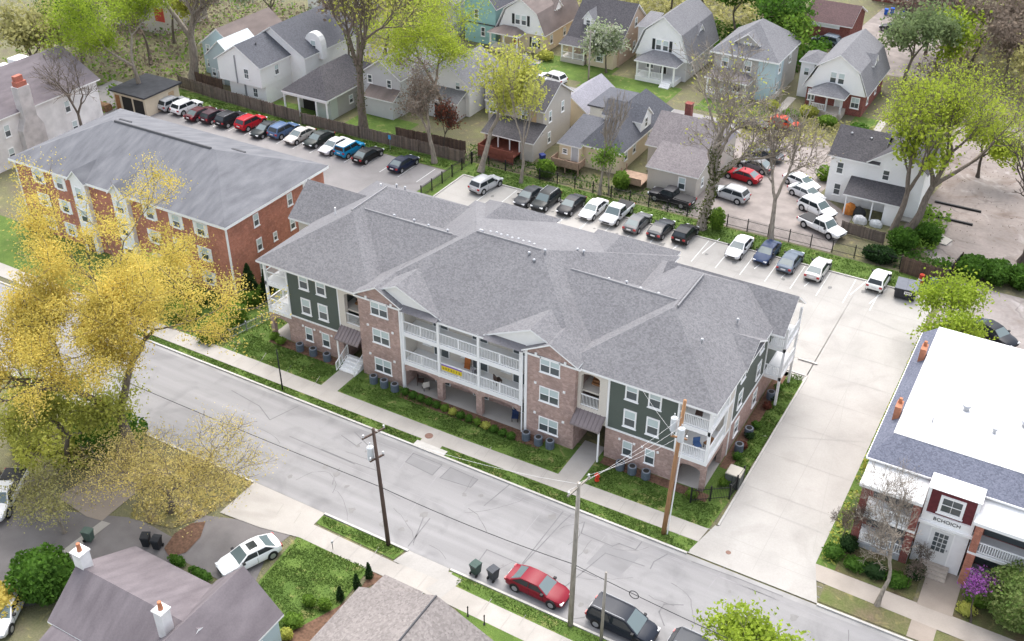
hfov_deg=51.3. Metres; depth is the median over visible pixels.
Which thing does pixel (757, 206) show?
gravel yard
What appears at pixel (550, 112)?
window
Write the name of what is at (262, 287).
evergreen tree
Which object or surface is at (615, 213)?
pickup truck
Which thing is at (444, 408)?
round bush
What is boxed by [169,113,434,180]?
bay lines
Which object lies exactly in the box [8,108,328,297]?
brick apartment block
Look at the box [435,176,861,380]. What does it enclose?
parking lot
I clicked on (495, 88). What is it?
leaning tree
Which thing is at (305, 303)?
window
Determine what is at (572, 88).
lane
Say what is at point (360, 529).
kerb
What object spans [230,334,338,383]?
grass tufts
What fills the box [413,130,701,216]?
grass tufts
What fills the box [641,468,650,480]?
air conditioner
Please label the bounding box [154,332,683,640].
walk joints
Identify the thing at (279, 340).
round bush
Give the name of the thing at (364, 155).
parked car
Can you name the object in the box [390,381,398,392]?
air conditioner
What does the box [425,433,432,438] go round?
manhole cover
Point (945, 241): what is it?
concrete slab
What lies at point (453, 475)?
road patch
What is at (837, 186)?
window
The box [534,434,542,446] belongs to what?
air conditioner
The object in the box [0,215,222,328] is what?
lawn
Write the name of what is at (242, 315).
clipped hedge
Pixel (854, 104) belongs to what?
window
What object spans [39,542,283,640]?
mauve roof house
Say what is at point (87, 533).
wheeled bin
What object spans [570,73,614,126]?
lavender roof shed
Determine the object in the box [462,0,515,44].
mint house
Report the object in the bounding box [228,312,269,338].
wire fence
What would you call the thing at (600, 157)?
sapling
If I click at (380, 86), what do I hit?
grey garden house
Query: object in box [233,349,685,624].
walk joints
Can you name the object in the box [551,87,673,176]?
cream house
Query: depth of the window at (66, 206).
115.17 m
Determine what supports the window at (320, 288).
in the apartment building at (570, 336)
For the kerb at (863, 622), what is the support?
on the ground at (30, 624)
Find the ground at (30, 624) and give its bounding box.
[0,0,1023,640]
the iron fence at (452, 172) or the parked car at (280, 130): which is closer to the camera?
the iron fence at (452, 172)
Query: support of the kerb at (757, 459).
on the ground at (30, 624)
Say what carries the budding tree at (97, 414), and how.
on the ground at (30, 624)
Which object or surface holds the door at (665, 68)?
in the gambrel house at (660, 63)
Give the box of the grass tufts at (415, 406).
[342,377,565,471]
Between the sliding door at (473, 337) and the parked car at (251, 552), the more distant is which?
the sliding door at (473, 337)
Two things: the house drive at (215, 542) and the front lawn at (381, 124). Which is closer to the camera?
the house drive at (215, 542)
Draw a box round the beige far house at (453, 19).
[407,0,464,37]
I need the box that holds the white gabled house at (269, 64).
[213,5,363,102]
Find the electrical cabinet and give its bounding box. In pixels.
[725,464,744,489]
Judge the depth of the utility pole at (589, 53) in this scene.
153.63 m
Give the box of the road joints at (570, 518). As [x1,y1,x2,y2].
[236,420,873,639]
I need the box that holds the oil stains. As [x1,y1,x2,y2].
[288,195,866,620]
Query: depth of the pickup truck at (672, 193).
124.97 m
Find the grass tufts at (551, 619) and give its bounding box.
[456,576,598,640]
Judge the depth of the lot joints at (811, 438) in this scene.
89.90 m
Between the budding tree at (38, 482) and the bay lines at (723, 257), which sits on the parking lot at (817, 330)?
the bay lines at (723, 257)
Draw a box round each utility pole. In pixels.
[362,424,390,545]
[567,474,589,626]
[586,29,594,79]
[599,572,606,640]
[661,399,687,534]
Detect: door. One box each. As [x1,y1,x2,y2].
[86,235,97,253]
[217,69,224,84]
[433,323,448,330]
[434,347,449,358]
[472,336,488,343]
[472,360,488,372]
[513,374,523,384]
[570,147,578,161]
[659,66,666,73]
[834,99,842,107]
[923,526,955,566]
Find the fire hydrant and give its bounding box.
[594,473,599,481]
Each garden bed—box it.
[835,547,918,599]
[953,585,1023,640]
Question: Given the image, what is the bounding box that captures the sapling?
[582,139,625,193]
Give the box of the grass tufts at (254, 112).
[180,92,452,167]
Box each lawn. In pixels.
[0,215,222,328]
[178,285,286,348]
[228,326,728,527]
[258,537,365,630]
[274,100,315,118]
[345,114,418,134]
[456,608,522,640]
[537,55,619,81]
[576,71,681,102]
[694,97,771,116]
[705,377,802,498]
[816,339,918,570]
[850,116,878,129]
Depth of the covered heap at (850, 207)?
123.28 m
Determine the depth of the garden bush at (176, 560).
77.80 m
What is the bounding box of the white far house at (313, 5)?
[308,0,377,14]
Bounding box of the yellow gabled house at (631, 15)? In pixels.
[559,0,645,69]
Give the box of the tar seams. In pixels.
[231,390,819,625]
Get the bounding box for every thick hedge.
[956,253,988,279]
[982,257,1012,286]
[1007,262,1023,290]
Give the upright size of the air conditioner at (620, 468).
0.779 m
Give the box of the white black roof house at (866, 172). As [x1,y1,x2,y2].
[824,124,946,225]
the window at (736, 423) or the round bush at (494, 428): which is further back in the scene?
the round bush at (494, 428)
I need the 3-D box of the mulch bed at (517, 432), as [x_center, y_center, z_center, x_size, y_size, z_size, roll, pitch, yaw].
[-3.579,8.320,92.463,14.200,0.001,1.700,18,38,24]
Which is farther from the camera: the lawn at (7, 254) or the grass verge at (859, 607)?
the lawn at (7, 254)
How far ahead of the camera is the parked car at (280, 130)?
140.10 m
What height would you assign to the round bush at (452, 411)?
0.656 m
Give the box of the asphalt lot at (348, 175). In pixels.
[97,80,444,192]
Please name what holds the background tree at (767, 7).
on the ground at (30, 624)
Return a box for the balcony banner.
[441,364,461,375]
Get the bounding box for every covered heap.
[842,202,855,214]
[852,215,866,224]
[853,206,865,216]
[869,219,881,228]
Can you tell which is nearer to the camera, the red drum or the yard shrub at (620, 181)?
the red drum
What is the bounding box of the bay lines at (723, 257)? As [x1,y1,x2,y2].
[477,186,878,309]
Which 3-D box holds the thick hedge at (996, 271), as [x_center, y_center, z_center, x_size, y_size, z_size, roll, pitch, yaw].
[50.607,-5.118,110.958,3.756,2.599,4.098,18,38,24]
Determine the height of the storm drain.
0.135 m
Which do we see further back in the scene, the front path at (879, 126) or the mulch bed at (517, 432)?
the front path at (879, 126)
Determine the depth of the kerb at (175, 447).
88.69 m
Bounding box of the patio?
[407,375,523,429]
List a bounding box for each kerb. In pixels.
[0,281,686,553]
[0,369,254,482]
[324,512,408,551]
[433,174,925,296]
[450,568,613,640]
[717,369,807,525]
[816,603,912,640]
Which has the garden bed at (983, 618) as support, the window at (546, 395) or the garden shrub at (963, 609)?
the garden shrub at (963, 609)
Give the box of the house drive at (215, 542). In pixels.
[178,515,289,579]
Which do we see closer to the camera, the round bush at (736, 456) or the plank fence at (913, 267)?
the round bush at (736, 456)
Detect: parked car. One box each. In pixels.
[0,583,26,637]
[157,95,188,112]
[169,98,202,115]
[183,106,216,121]
[198,108,225,124]
[213,109,246,128]
[215,532,282,575]
[233,113,267,131]
[249,120,278,138]
[266,120,299,139]
[283,126,315,145]
[302,129,334,148]
[318,136,349,155]
[333,139,365,158]
[351,146,383,164]
[386,154,419,173]
[468,173,502,195]
[504,563,569,609]
[513,185,542,207]
[530,185,561,212]
[537,70,567,83]
[555,193,586,216]
[578,197,608,220]
[585,591,659,640]
[622,212,652,233]
[646,218,675,239]
[667,627,708,640]
[671,223,698,245]
[713,183,750,204]
[724,234,753,260]
[725,167,763,185]
[734,117,769,129]
[737,157,773,174]
[748,148,784,163]
[752,239,781,265]
[768,114,800,129]
[776,249,804,274]
[782,172,820,188]
[787,182,826,199]
[797,193,837,217]
[803,257,831,282]
[811,33,841,47]
[865,268,891,292]
[879,23,895,31]
[972,318,1019,346]
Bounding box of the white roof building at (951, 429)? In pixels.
[851,327,1023,590]
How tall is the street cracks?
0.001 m
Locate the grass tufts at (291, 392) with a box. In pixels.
[133,332,419,442]
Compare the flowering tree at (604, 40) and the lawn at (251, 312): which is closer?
the lawn at (251, 312)
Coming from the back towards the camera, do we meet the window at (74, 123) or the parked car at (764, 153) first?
the window at (74, 123)
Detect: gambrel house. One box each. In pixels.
[487,0,578,55]
[632,0,718,88]
[796,28,889,120]
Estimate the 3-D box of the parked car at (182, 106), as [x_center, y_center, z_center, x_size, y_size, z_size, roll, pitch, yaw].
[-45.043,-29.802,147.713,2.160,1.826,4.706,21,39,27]
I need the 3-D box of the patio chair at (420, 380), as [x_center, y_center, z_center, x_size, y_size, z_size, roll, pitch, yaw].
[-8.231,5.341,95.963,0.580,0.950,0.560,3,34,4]
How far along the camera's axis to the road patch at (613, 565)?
78.63 m
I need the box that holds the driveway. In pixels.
[719,280,930,562]
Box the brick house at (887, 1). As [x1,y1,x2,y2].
[873,0,958,7]
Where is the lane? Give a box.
[364,44,775,130]
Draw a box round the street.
[0,286,892,640]
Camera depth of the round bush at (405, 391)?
94.71 m
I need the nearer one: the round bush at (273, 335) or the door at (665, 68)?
the round bush at (273, 335)
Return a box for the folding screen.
[464,357,470,369]
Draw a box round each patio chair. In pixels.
[417,374,423,385]
[422,381,429,389]
[511,409,518,421]
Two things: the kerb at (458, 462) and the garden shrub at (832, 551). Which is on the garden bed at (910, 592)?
the garden shrub at (832, 551)
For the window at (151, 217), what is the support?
in the brick apartment block
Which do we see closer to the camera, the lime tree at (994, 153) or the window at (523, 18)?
the lime tree at (994, 153)
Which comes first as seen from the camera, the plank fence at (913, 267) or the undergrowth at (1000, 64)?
the plank fence at (913, 267)
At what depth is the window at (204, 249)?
106.92 m
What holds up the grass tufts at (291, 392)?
on the grass verge at (306, 398)
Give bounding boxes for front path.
[766,96,795,129]
[873,120,886,131]
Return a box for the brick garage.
[804,0,867,37]
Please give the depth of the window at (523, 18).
165.88 m
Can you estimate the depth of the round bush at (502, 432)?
90.08 m
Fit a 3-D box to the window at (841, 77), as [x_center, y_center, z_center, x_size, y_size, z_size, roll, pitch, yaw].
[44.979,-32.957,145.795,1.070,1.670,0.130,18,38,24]
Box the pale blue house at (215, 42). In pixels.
[199,7,281,85]
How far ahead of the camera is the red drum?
110.68 m
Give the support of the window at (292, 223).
in the brick apartment block
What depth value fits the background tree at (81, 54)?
153.14 m
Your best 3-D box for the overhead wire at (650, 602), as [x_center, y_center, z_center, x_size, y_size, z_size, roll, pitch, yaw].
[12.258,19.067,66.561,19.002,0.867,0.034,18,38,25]
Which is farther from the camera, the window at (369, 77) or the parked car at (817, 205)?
the window at (369, 77)
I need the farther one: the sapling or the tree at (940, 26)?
the tree at (940, 26)
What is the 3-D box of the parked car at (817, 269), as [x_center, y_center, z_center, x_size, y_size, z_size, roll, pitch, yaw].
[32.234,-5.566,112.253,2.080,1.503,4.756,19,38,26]
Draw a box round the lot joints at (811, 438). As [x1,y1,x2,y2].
[704,259,915,571]
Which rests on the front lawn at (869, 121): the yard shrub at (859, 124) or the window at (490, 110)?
the yard shrub at (859, 124)
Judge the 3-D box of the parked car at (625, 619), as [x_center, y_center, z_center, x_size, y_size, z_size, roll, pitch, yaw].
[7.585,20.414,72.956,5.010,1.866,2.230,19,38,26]
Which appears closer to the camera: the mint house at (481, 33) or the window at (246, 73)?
the window at (246, 73)
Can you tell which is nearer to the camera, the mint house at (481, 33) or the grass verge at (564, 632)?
the grass verge at (564, 632)
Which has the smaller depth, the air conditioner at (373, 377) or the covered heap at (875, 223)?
the air conditioner at (373, 377)
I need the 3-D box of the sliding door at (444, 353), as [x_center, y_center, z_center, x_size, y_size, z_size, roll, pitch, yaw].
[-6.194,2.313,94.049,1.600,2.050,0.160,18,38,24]
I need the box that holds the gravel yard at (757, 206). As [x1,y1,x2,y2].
[663,128,851,251]
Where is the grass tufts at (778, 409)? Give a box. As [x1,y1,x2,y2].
[735,373,802,478]
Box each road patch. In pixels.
[407,454,440,473]
[441,468,476,486]
[587,544,639,576]
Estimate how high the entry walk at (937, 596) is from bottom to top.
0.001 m
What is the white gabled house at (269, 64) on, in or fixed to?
on the ground at (30, 624)
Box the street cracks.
[243,428,848,640]
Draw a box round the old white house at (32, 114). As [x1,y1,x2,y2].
[0,45,102,172]
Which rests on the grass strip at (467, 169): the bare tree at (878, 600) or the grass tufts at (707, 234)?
the grass tufts at (707, 234)
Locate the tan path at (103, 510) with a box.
[60,460,170,520]
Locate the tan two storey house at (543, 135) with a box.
[478,75,574,165]
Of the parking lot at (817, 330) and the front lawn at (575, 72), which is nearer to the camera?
the parking lot at (817, 330)
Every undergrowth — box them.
[7,398,126,478]
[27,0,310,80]
[131,465,258,526]
[350,6,466,61]
[577,0,763,44]
[712,17,831,72]
[735,109,874,147]
[822,341,917,564]
[887,245,957,275]
[909,39,1023,125]
[913,0,1023,101]
[913,204,951,254]
[934,134,1023,247]
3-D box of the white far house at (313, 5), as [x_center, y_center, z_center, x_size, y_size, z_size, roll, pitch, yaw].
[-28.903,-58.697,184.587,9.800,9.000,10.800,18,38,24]
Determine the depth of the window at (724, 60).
151.85 m
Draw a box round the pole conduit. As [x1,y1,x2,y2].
[667,443,682,533]
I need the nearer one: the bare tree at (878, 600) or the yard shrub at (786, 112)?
the bare tree at (878, 600)
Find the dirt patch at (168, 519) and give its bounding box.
[130,466,258,528]
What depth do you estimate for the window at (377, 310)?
92.53 m
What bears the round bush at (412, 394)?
on the mulch bed at (517, 432)
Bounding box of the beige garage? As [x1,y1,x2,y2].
[108,73,181,115]
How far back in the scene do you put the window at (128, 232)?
111.10 m
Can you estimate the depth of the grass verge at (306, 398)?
94.73 m
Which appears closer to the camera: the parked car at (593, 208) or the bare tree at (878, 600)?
the bare tree at (878, 600)
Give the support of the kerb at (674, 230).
on the ground at (30, 624)
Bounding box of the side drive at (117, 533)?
[0,505,171,606]
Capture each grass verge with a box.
[134,330,421,443]
[317,515,404,559]
[440,446,696,552]
[449,571,606,640]
[818,584,910,635]
[933,630,962,640]
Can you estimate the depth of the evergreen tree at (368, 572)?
76.62 m
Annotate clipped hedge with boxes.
[194,321,220,346]
[204,308,236,339]
[217,296,248,324]
[232,284,262,308]
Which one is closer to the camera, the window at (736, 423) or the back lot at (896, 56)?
the window at (736, 423)
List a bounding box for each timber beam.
[927,213,972,225]
[935,200,981,212]
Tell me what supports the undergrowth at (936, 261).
on the ground at (30, 624)
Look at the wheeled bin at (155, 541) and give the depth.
78.87 m
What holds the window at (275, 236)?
in the brick apartment block
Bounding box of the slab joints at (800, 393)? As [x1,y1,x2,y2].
[449,186,918,579]
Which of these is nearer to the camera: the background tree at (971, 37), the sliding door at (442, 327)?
the sliding door at (442, 327)
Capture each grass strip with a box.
[179,89,457,169]
[417,161,939,291]
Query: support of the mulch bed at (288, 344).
on the lawn at (559, 451)
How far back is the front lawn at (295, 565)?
76.98 m
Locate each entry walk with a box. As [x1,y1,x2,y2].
[321,370,353,391]
[557,440,603,483]
[906,619,936,640]
[917,573,960,616]
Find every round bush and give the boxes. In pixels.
[269,332,279,339]
[275,336,286,344]
[401,387,409,395]
[408,390,417,398]
[416,393,425,401]
[424,397,433,404]
[432,400,441,408]
[440,404,448,411]
[448,407,456,415]
[456,410,464,418]
[464,414,472,422]
[472,417,480,425]
[480,421,490,429]
[488,424,498,432]
[498,427,507,436]
[506,432,515,440]
[684,486,698,498]
[718,476,730,487]
[731,451,741,459]
[741,440,747,449]
[744,432,754,438]
[751,420,760,428]
[762,401,771,409]
[773,383,783,390]
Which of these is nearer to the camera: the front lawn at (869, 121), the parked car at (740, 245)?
the parked car at (740, 245)
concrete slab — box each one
[901,216,912,222]
[939,235,952,245]
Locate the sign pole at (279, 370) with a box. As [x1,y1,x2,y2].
[276,349,282,389]
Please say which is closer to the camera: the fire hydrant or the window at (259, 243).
the fire hydrant
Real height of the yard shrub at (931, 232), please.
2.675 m
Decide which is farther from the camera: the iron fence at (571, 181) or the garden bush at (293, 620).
the iron fence at (571, 181)
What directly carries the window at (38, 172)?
in the brick apartment block
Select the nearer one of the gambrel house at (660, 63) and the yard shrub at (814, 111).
the yard shrub at (814, 111)
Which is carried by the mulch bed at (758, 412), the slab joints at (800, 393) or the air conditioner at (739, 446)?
the air conditioner at (739, 446)
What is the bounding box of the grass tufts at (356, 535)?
[322,516,400,555]
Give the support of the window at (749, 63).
in the four square house at (779, 45)
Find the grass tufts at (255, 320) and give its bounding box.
[160,280,285,353]
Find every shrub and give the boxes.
[0,580,23,618]
[3,542,74,606]
[71,412,147,464]
[164,278,180,292]
[164,299,200,321]
[178,284,192,298]
[193,288,209,303]
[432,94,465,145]
[536,50,553,60]
[536,158,555,177]
[612,170,629,190]
[708,207,725,229]
[762,99,780,110]
[782,108,800,119]
[799,103,819,117]
[815,164,829,180]
[818,114,837,126]
[821,541,845,561]
[830,497,874,536]
[839,532,859,553]
[842,554,867,573]
[850,122,868,128]
[860,244,897,264]
[862,560,887,580]
[882,569,912,589]
[886,225,919,251]
[902,542,934,583]
[905,559,926,580]
[914,221,943,245]
[955,600,978,617]
[962,588,990,610]
[978,559,1023,634]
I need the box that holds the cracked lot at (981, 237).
[903,92,1023,265]
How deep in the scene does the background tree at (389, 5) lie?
160.93 m
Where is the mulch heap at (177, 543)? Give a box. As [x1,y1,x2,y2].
[164,521,205,556]
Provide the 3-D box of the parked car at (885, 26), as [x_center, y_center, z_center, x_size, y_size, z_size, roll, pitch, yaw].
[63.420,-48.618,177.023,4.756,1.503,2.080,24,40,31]
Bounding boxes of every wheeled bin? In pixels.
[80,526,93,542]
[139,531,150,546]
[149,534,163,549]
[469,558,481,577]
[486,564,499,582]
[539,153,545,160]
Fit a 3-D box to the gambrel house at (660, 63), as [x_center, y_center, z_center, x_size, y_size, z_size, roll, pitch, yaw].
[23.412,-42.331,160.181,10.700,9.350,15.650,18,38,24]
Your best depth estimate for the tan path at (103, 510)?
83.81 m
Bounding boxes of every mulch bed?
[269,340,340,364]
[282,572,381,640]
[400,390,545,448]
[600,456,708,501]
[719,372,788,468]
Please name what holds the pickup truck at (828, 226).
on the gravel yard at (757, 206)
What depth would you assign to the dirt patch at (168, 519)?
83.20 m
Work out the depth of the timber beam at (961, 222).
122.06 m
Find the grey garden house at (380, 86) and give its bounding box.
[363,41,448,119]
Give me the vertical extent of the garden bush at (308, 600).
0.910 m
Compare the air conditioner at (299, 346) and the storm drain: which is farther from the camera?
the air conditioner at (299, 346)
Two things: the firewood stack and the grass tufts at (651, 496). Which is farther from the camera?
the firewood stack
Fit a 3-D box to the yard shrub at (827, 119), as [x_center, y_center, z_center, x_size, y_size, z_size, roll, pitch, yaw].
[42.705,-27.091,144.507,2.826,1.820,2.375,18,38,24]
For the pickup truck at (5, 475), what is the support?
on the side drive at (117, 533)
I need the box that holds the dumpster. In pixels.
[894,276,919,300]
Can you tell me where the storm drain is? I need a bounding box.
[414,440,447,455]
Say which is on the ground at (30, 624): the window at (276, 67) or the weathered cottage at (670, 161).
the weathered cottage at (670, 161)
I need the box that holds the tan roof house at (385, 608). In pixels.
[310,575,492,640]
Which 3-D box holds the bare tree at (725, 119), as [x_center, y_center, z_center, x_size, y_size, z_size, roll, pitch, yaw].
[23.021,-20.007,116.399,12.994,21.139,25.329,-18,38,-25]
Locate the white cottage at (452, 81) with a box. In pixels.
[423,45,498,121]
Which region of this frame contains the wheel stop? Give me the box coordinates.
[798,357,817,364]
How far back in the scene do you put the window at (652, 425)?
84.05 m
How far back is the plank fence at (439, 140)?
138.47 m
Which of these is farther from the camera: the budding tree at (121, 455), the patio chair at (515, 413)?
the patio chair at (515, 413)
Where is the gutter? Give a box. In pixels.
[0,284,903,640]
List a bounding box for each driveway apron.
[220,482,323,536]
[394,551,448,579]
[688,525,816,602]
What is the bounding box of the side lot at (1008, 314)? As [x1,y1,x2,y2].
[926,284,1023,349]
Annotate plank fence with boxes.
[177,75,300,123]
[194,71,222,88]
[300,112,464,163]
[395,127,465,152]
[841,220,885,244]
[899,255,947,286]
[945,252,963,282]
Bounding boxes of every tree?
[0,0,74,55]
[0,146,291,486]
[0,362,157,461]
[0,449,84,533]
[27,0,110,64]
[28,47,100,125]
[30,0,181,83]
[55,398,286,536]
[95,0,155,64]
[108,237,200,276]
[157,0,211,43]
[159,0,226,80]
[229,0,292,10]
[240,263,262,304]
[260,269,276,299]
[302,0,393,54]
[321,0,428,128]
[335,585,344,602]
[337,0,497,119]
[352,573,361,589]
[364,562,373,578]
[377,0,410,53]
[389,0,455,35]
[390,52,452,163]
[462,26,554,172]
[479,56,553,183]
[574,16,631,72]
[597,89,632,195]
[662,32,840,230]
[692,591,814,640]
[713,0,757,30]
[743,0,820,26]
[745,95,843,239]
[768,8,820,52]
[851,457,926,606]
[866,47,1023,230]
[876,0,970,85]
[876,66,967,236]
[881,0,951,54]
[904,263,1005,344]
[924,0,993,75]
[936,0,1023,66]
[955,96,1023,177]
[957,564,1003,622]
[973,6,1023,86]
[996,33,1023,78]
[997,136,1023,263]
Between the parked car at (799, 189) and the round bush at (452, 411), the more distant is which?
the parked car at (799, 189)
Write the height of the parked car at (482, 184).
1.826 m
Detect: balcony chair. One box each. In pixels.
[471,366,476,374]
[493,374,501,385]
[693,437,701,450]
[695,409,702,419]
[703,436,713,446]
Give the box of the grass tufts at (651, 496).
[582,463,719,526]
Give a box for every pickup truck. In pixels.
[0,468,28,521]
[599,199,635,226]
[647,185,696,208]
[796,212,846,239]
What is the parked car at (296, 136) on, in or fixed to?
on the asphalt lot at (348, 175)
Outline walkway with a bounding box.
[426,573,460,597]
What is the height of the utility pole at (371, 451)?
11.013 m
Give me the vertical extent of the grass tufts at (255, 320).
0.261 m
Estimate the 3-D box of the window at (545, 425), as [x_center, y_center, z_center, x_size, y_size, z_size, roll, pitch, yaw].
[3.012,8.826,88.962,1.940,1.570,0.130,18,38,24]
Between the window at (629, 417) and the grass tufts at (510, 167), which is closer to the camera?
the window at (629, 417)
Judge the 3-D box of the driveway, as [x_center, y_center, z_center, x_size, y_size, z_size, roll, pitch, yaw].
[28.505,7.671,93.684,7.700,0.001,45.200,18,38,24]
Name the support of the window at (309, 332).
in the apartment building at (570, 336)
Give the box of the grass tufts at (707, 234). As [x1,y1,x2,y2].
[467,167,901,285]
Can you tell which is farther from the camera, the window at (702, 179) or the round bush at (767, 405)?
the window at (702, 179)
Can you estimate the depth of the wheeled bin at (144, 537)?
79.05 m
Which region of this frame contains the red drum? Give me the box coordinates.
[918,273,924,283]
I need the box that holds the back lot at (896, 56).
[862,9,947,83]
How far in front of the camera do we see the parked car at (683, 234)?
117.24 m
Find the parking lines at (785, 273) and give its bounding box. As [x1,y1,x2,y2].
[651,238,885,303]
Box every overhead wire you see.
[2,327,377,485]
[374,430,576,483]
[383,488,571,563]
[568,420,677,490]
[576,565,727,638]
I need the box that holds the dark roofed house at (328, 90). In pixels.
[281,54,370,119]
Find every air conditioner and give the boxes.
[296,341,303,351]
[309,346,317,356]
[323,351,330,361]
[369,373,377,384]
[380,378,388,388]
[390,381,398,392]
[522,429,529,441]
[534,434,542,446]
[545,438,553,449]
[615,459,624,471]
[627,463,636,475]
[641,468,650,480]
[734,441,743,452]
[744,425,753,436]
[766,389,775,400]
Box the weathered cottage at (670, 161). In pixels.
[615,101,739,197]
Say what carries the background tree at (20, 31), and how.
on the ground at (30, 624)
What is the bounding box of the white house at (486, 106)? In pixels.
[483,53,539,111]
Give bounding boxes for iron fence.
[420,151,471,193]
[472,152,902,268]
[690,466,745,502]
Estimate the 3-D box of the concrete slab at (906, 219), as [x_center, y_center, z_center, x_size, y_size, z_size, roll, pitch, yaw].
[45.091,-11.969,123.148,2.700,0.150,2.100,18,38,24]
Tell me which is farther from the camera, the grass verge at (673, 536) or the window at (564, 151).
the window at (564, 151)
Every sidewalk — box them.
[0,263,707,540]
[300,525,571,640]
[816,564,1014,640]
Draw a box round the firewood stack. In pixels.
[100,101,112,111]
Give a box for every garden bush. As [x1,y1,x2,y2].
[167,553,185,566]
[187,565,212,581]
[280,627,292,640]
[282,610,304,628]
[302,593,316,606]
[317,597,331,610]
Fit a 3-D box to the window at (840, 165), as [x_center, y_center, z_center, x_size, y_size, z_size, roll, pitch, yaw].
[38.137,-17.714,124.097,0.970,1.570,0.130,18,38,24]
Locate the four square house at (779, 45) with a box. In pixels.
[704,18,802,104]
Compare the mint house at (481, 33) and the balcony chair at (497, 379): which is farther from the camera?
the mint house at (481, 33)
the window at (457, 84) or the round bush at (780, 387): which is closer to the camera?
the round bush at (780, 387)
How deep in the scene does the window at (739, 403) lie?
87.20 m
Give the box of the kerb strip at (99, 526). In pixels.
[58,521,109,556]
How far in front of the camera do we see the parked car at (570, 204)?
123.28 m
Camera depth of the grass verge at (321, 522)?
80.41 m
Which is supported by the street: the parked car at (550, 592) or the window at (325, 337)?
the parked car at (550, 592)
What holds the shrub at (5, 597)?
on the side drive at (117, 533)
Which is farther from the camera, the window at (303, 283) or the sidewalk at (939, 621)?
the window at (303, 283)
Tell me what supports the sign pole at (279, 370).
on the ground at (30, 624)
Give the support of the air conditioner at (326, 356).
on the mulch bed at (288, 344)
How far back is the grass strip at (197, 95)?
141.55 m
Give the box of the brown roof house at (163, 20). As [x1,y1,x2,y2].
[117,1,207,33]
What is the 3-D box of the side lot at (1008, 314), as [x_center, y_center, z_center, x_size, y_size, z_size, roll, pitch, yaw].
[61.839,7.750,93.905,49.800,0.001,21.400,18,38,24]
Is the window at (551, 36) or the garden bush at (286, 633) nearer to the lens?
the garden bush at (286, 633)
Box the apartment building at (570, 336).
[255,179,805,491]
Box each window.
[2,123,12,138]
[7,147,15,161]
[33,169,43,184]
[39,193,49,207]
[54,175,64,191]
[60,199,70,214]
[63,99,71,113]
[66,222,76,237]
[71,119,78,128]
[74,186,84,201]
[80,209,89,224]
[115,200,125,215]
[122,224,130,238]
[144,205,154,220]
[149,229,158,244]
[170,213,181,229]
[195,221,205,237]
[200,246,209,262]
[204,271,214,285]
[212,68,216,76]
[243,68,249,79]
[252,87,258,98]
[252,212,260,228]
[256,237,263,252]
[273,230,278,241]
[274,63,279,75]
[286,192,293,207]
[289,219,296,230]
[298,276,309,291]
[300,297,312,316]
[305,326,314,342]
[310,40,315,47]
[315,282,326,297]
[317,303,329,322]
[321,332,330,348]
[349,93,353,103]
[367,74,372,83]
[370,299,388,319]
[372,327,390,347]
[374,356,392,376]
[386,79,391,88]
[455,82,459,89]
[474,9,478,18]
[481,27,484,36]
[489,102,496,113]
[515,14,519,24]
[521,15,526,26]
[521,109,527,120]
[531,37,537,48]
[531,111,536,122]
[538,385,558,407]
[538,415,557,437]
[539,356,560,378]
[547,131,550,144]
[548,110,551,123]
[550,34,552,44]
[561,100,564,112]
[562,148,567,154]
[596,54,602,62]
[621,440,632,458]
[622,408,636,430]
[624,386,638,403]
[643,448,654,466]
[644,116,647,128]
[644,416,659,438]
[647,394,662,411]
[655,39,661,50]
[662,40,668,51]
[677,177,685,190]
[700,176,703,188]
[721,55,728,67]
[732,416,739,438]
[736,387,743,410]
[740,373,745,384]
[743,60,751,72]
[751,387,757,408]
[755,359,761,381]
[759,344,764,355]
[802,67,809,76]
[806,88,814,100]
[829,71,837,83]
[831,182,841,195]
[835,161,844,174]
[837,73,845,85]
[850,97,859,109]
[867,491,913,536]
[881,169,890,181]
[935,495,966,521]
[974,529,1023,571]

